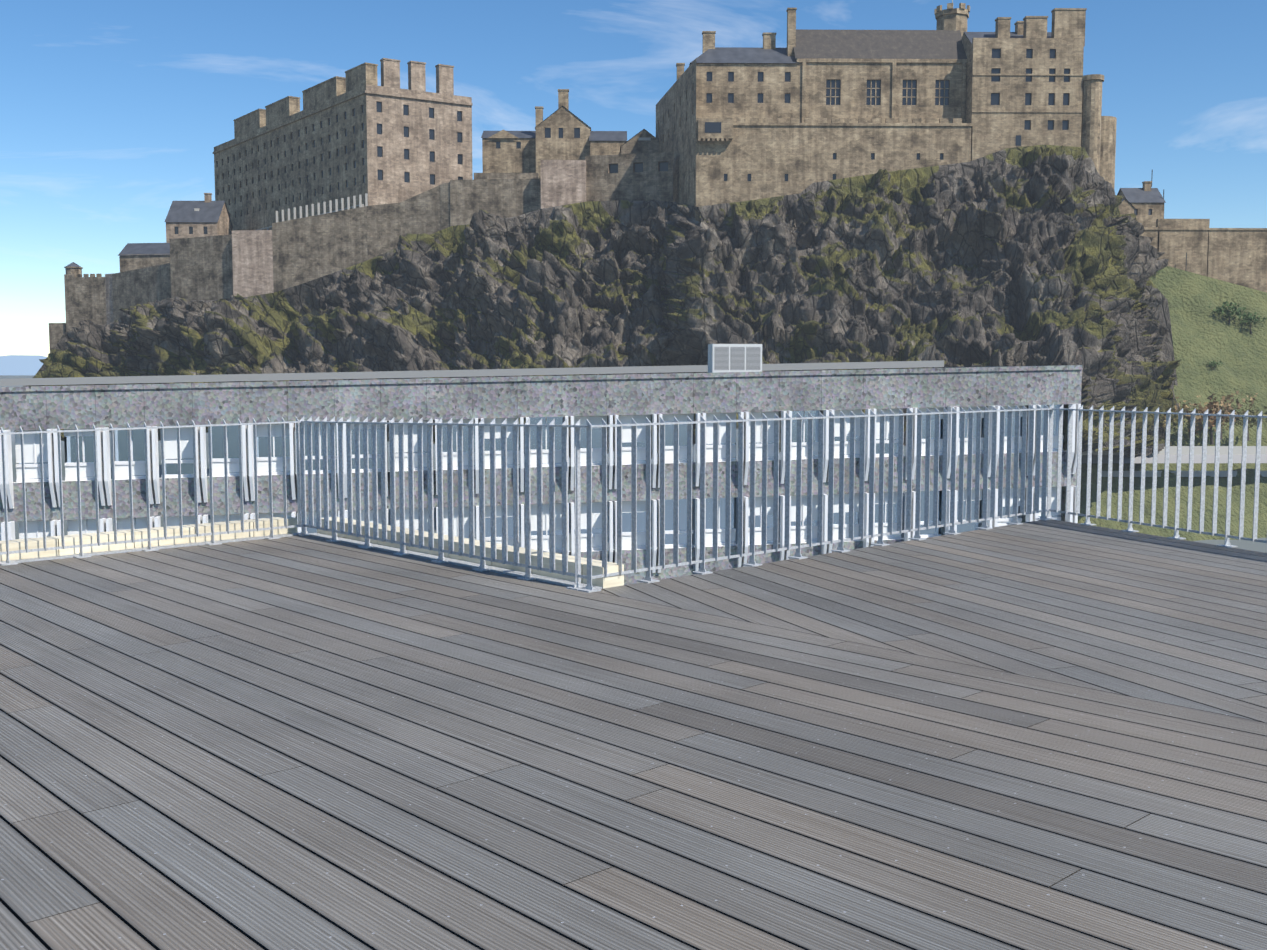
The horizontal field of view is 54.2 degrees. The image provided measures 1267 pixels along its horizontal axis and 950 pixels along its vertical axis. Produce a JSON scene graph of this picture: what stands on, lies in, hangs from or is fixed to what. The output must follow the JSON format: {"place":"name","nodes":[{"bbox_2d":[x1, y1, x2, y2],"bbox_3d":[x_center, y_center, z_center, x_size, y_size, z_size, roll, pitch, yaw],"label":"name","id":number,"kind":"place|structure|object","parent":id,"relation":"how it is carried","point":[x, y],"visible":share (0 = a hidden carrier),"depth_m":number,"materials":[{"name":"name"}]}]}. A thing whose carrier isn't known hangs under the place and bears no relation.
{"place":"outdoors","nodes":[
{"label":"outdoors","id":0,"kind":"place"},
{"bbox_2d":[0,355,46,374],"bbox_3d":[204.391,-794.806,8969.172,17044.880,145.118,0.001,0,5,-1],"label":"distant hills","id":1,"kind":"structure","parent":0,"point":[21,364],"depth_m":8899.09,"materials":[{"name":"blue"}]},
{"bbox_2d":[0,375,1266,552],"bbox_3d":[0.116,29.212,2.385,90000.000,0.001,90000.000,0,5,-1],"label":"ground","id":2,"kind":"structure","parent":0,"point":[1251,545],"depth_m":265.67,"materials":[{"name":"grey"}]},
{"bbox_2d":[0,360,1082,584],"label":"office block","id":3,"kind":"structure","parent":2,"relation":"on","point":[624,398],"depth_m":48.76,"materials":[{"name":"concrete"}]},
{"bbox_2d":[708,344,761,372],"bbox_3d":[4.462,-5.116,54.498,2.207,1.281,1.104,-1,5,-8],"label":"roof air unit","id":4,"kind":"object","parent":3,"relation":"on","point":[734,357],"visible":0.8,"depth_m":53.96,"materials":[{"name":"grey metal"}]},
{"bbox_2d":[14,145,1181,458],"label":"castle rock","id":5,"kind":"object","parent":2,"relation":"on","point":[1040,255],"depth_m":223.71,"materials":[{"name":"grey stone"}]},
{"bbox_2d":[49,0,1116,352],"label":"castle","id":6,"kind":"structure","parent":5,"relation":"on","point":[357,164],"depth_m":246.24,"materials":[{"name":"stone"}]},
{"bbox_2d":[0,0,1266,356],"label":"sky","id":7,"kind":"structure","parent":0,"point":[113,113],"materials":[{"name":"blue"}]},
{"bbox_2d":[1078,266,1266,540],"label":"slope grass","id":8,"kind":"structure","parent":0,"point":[1202,334],"depth_m":243.37,"materials":[{"name":"green plant"}]},
{"bbox_2d":[1117,169,1266,292],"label":"castle wall","id":9,"kind":"structure","parent":8,"relation":"on","point":[1237,256],"depth_m":262.48,"materials":[{"name":"stone"}]},
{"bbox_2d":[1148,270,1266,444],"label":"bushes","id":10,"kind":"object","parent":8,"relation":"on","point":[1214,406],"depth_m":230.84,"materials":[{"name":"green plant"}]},
{"bbox_2d":[1081,446,1266,476],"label":"path","id":11,"kind":"structure","parent":0,"point":[1237,455],"depth_m":224.85,"materials":[{"name":"grey concrete"}]},
{"bbox_3d":[-7.265,2.800,-14.280,34.597,0.570,50.832,0,5,-1],"label":"deck substrate","id":12,"kind":"object","parent":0,"visible":0},
{"bbox_2d":[0,516,623,588],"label":"ledge","id":13,"kind":"object","parent":12,"relation":"in","point":[454,559],"visible":0.29,"depth_m":8.98,"materials":[{"name":"wood"}]},
{"bbox_2d":[0,519,1266,949],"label":"deck boards","id":14,"kind":"object","parent":12,"relation":"on","point":[1042,735],"visible":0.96,"depth_m":4.30,"materials":[{"name":"grey wood"}]},
{"bbox_2d":[0,404,1266,592],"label":"railing","id":15,"kind":"object","parent":14,"relation":"on","point":[301,496],"visible":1,"depth_m":9.12,"materials":[{"name":"metal"}]}
]}

